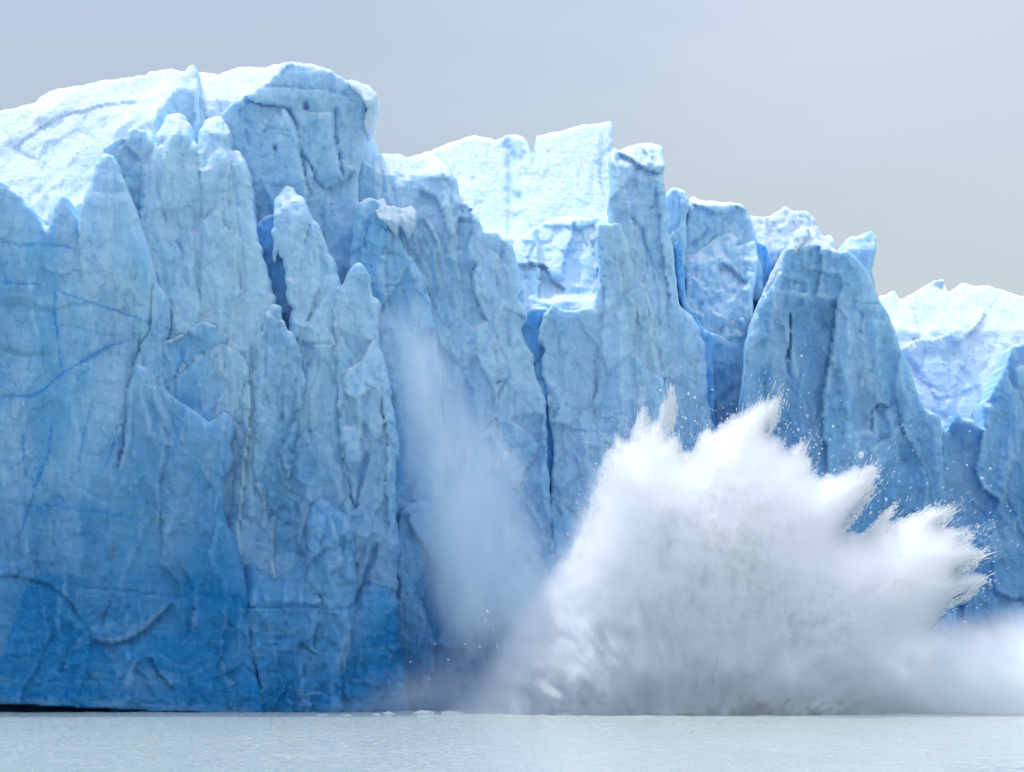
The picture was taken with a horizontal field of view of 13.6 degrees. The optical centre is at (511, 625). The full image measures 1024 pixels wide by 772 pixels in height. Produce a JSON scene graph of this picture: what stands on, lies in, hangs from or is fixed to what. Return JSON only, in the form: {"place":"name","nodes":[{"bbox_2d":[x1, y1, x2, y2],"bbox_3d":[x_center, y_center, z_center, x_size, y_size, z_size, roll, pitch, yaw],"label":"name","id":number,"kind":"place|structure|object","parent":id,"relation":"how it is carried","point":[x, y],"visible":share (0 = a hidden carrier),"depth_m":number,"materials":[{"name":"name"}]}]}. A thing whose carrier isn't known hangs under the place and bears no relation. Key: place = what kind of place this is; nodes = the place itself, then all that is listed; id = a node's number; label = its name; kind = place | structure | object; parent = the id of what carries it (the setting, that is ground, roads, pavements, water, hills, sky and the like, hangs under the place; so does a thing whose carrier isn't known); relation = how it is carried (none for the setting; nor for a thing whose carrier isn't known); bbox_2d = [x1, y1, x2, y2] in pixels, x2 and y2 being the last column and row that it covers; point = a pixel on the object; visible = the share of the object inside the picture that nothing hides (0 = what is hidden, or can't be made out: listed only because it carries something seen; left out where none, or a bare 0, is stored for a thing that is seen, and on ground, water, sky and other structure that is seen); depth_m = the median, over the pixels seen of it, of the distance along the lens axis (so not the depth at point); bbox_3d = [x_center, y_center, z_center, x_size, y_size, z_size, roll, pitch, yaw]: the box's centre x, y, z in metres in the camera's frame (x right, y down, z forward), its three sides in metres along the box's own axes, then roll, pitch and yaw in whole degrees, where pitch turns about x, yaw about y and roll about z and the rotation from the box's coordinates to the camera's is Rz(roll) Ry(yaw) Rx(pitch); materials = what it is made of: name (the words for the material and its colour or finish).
{"place":"outdoors","nodes":[
{"label":"outdoors","id":0,"kind":"place"},
{"bbox_2d":[0,705,1023,771],"bbox_3d":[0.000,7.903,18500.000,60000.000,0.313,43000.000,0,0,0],"label":"lake water","id":1,"kind":"structure","parent":0,"point":[976,738],"depth_m":293.90,"materials":[{"name":"grey liquid"}]},
{"bbox_2d":[0,154,263,711],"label":"ice slab","id":2,"kind":"structure","parent":1,"relation":"on","point":[123,584],"depth_m":398.59,"materials":[{"name":"blue ice"}]},
{"bbox_2d":[108,113,276,711],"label":"ice pillar","id":3,"kind":"structure","parent":1,"relation":"on","point":[197,203],"depth_m":402.56,"materials":[{"name":"blue ice"}]},
{"bbox_2d":[103,127,153,210],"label":"ice crest","id":4,"kind":"object","parent":3,"relation":"attached to","point":[130,151],"visible":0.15,"depth_m":404.71,"materials":[{"name":"blue ice"}]},
{"bbox_2d":[218,555,409,711],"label":"ice apron","id":5,"kind":"object","parent":1,"relation":"on","point":[283,611],"visible":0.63,"depth_m":397.57,"materials":[{"name":"blue ice"}]},
{"bbox_2d":[250,186,400,596],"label":"ice spire","id":6,"kind":"structure","parent":1,"relation":"on","point":[324,420],"depth_m":401.04,"materials":[{"name":"blue ice"}]},
{"bbox_2d":[295,498,357,712],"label":"ice block","id":7,"kind":"structure","parent":1,"relation":"on","point":[331,578],"depth_m":397.38,"materials":[{"name":"blue ice"}]},
{"bbox_2d":[349,198,452,709],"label":"ice facet","id":8,"kind":"object","parent":1,"relation":"on","point":[408,340],"visible":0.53,"depth_m":406.37,"materials":[{"name":"blue ice"}]},
{"bbox_2d":[413,710,433,713],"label":"ice floe","id":9,"kind":"object","parent":1,"relation":"on","point":[422,712],"visible":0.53,"depth_m":382.48,"materials":[{"name":"white ice"}]},
{"bbox_2d":[441,711,462,713],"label":"ice floe","id":10,"kind":"object","parent":1,"relation":"on","point":[448,712],"visible":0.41,"depth_m":381.41,"materials":[{"name":"white ice"}]},
{"bbox_2d":[372,153,556,710],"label":"ice buttress","id":11,"kind":"structure","parent":1,"relation":"on","point":[497,441],"depth_m":410.76,"materials":[{"name":"blue ice"}]},
{"bbox_2d":[396,500,537,710],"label":"ice ramp","id":12,"kind":"structure","parent":1,"relation":"on","point":[447,598],"depth_m":402.26,"materials":[{"name":"blue ice"}]},
{"bbox_2d":[538,223,668,710],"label":"ice column","id":13,"kind":"structure","parent":1,"relation":"on","point":[594,365],"depth_m":410.66,"materials":[{"name":"blue ice"}]},
{"bbox_2d":[554,706,705,715],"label":"foam","id":14,"kind":"object","parent":1,"relation":"on","point":[664,711],"visible":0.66,"depth_m":383.96,"materials":[{"name":"white liquid"}]},
{"bbox_2d":[607,143,715,457],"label":"ice pillar","id":15,"kind":"structure","parent":1,"relation":"on","point":[636,207],"depth_m":412.90,"materials":[{"name":"blue ice"}]},
{"bbox_2d":[666,188,771,433],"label":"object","id":16,"kind":"object","parent":1,"relation":"on","point":[722,264],"visible":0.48,"depth_m":420.95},
{"bbox_2d":[710,318,749,433],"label":"ice shard","id":17,"kind":"object","parent":1,"relation":"on","point":[727,361],"visible":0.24,"depth_m":417.43,"materials":[{"name":"blue ice"}]},
{"bbox_2d":[736,227,960,709],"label":"ice buttress","id":18,"kind":"structure","parent":1,"relation":"on","point":[813,289],"depth_m":411.42,"materials":[{"name":"blue ice"}]},
{"bbox_2d":[750,207,835,271],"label":"snow knoll","id":19,"kind":"structure","parent":18,"relation":"on","point":[775,231],"depth_m":430.03,"materials":[{"name":"white snow"}]},
{"bbox_2d":[838,231,875,287],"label":"ice fin","id":20,"kind":"object","parent":18,"relation":"on","point":[861,248],"visible":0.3,"depth_m":420.39,"materials":[{"name":"blue ice"}]},
{"bbox_2d":[941,343,1023,704],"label":"ice wall","id":21,"kind":"structure","parent":1,"relation":"on","point":[993,438],"depth_m":438.11,"materials":[{"name":"blue ice"}]},
{"bbox_2d":[0,0,1023,298],"label":"sky","id":22,"kind":"structure","parent":0,"point":[901,122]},
{"bbox_2d":[858,452,863,458],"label":"ice chunk","id":23,"kind":"object","parent":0,"point":[860,455],"visible":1,"depth_m":392.81,"materials":[{"name":"white ice"}]},
{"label":"glacier","id":24,"kind":"structure","parent":0,"visible":0},
{"bbox_2d":[0,65,216,316],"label":"snow slope","id":25,"kind":"structure","parent":24,"relation":"on","point":[53,143],"depth_m":418.44,"materials":[{"name":"white snow"}]},
{"bbox_2d":[199,62,379,329],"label":"ice dome","id":26,"kind":"structure","parent":24,"relation":"on","point":[307,132],"depth_m":410.00,"materials":[{"name":"blue ice"}]},
{"bbox_2d":[358,160,378,201],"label":"ice shoulder","id":27,"kind":"object","parent":26,"relation":"attached to","point":[367,181],"visible":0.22,"depth_m":413.49},
{"bbox_2d":[406,121,612,310],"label":"ice tower","id":28,"kind":"structure","parent":24,"relation":"on","point":[542,208],"depth_m":428.94,"materials":[{"name":"white ice"}]},
{"bbox_2d":[878,280,1023,428],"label":"snow slope","id":29,"kind":"structure","parent":24,"relation":"on","point":[955,343],"depth_m":455.40,"materials":[{"name":"white snow"}]}
]}

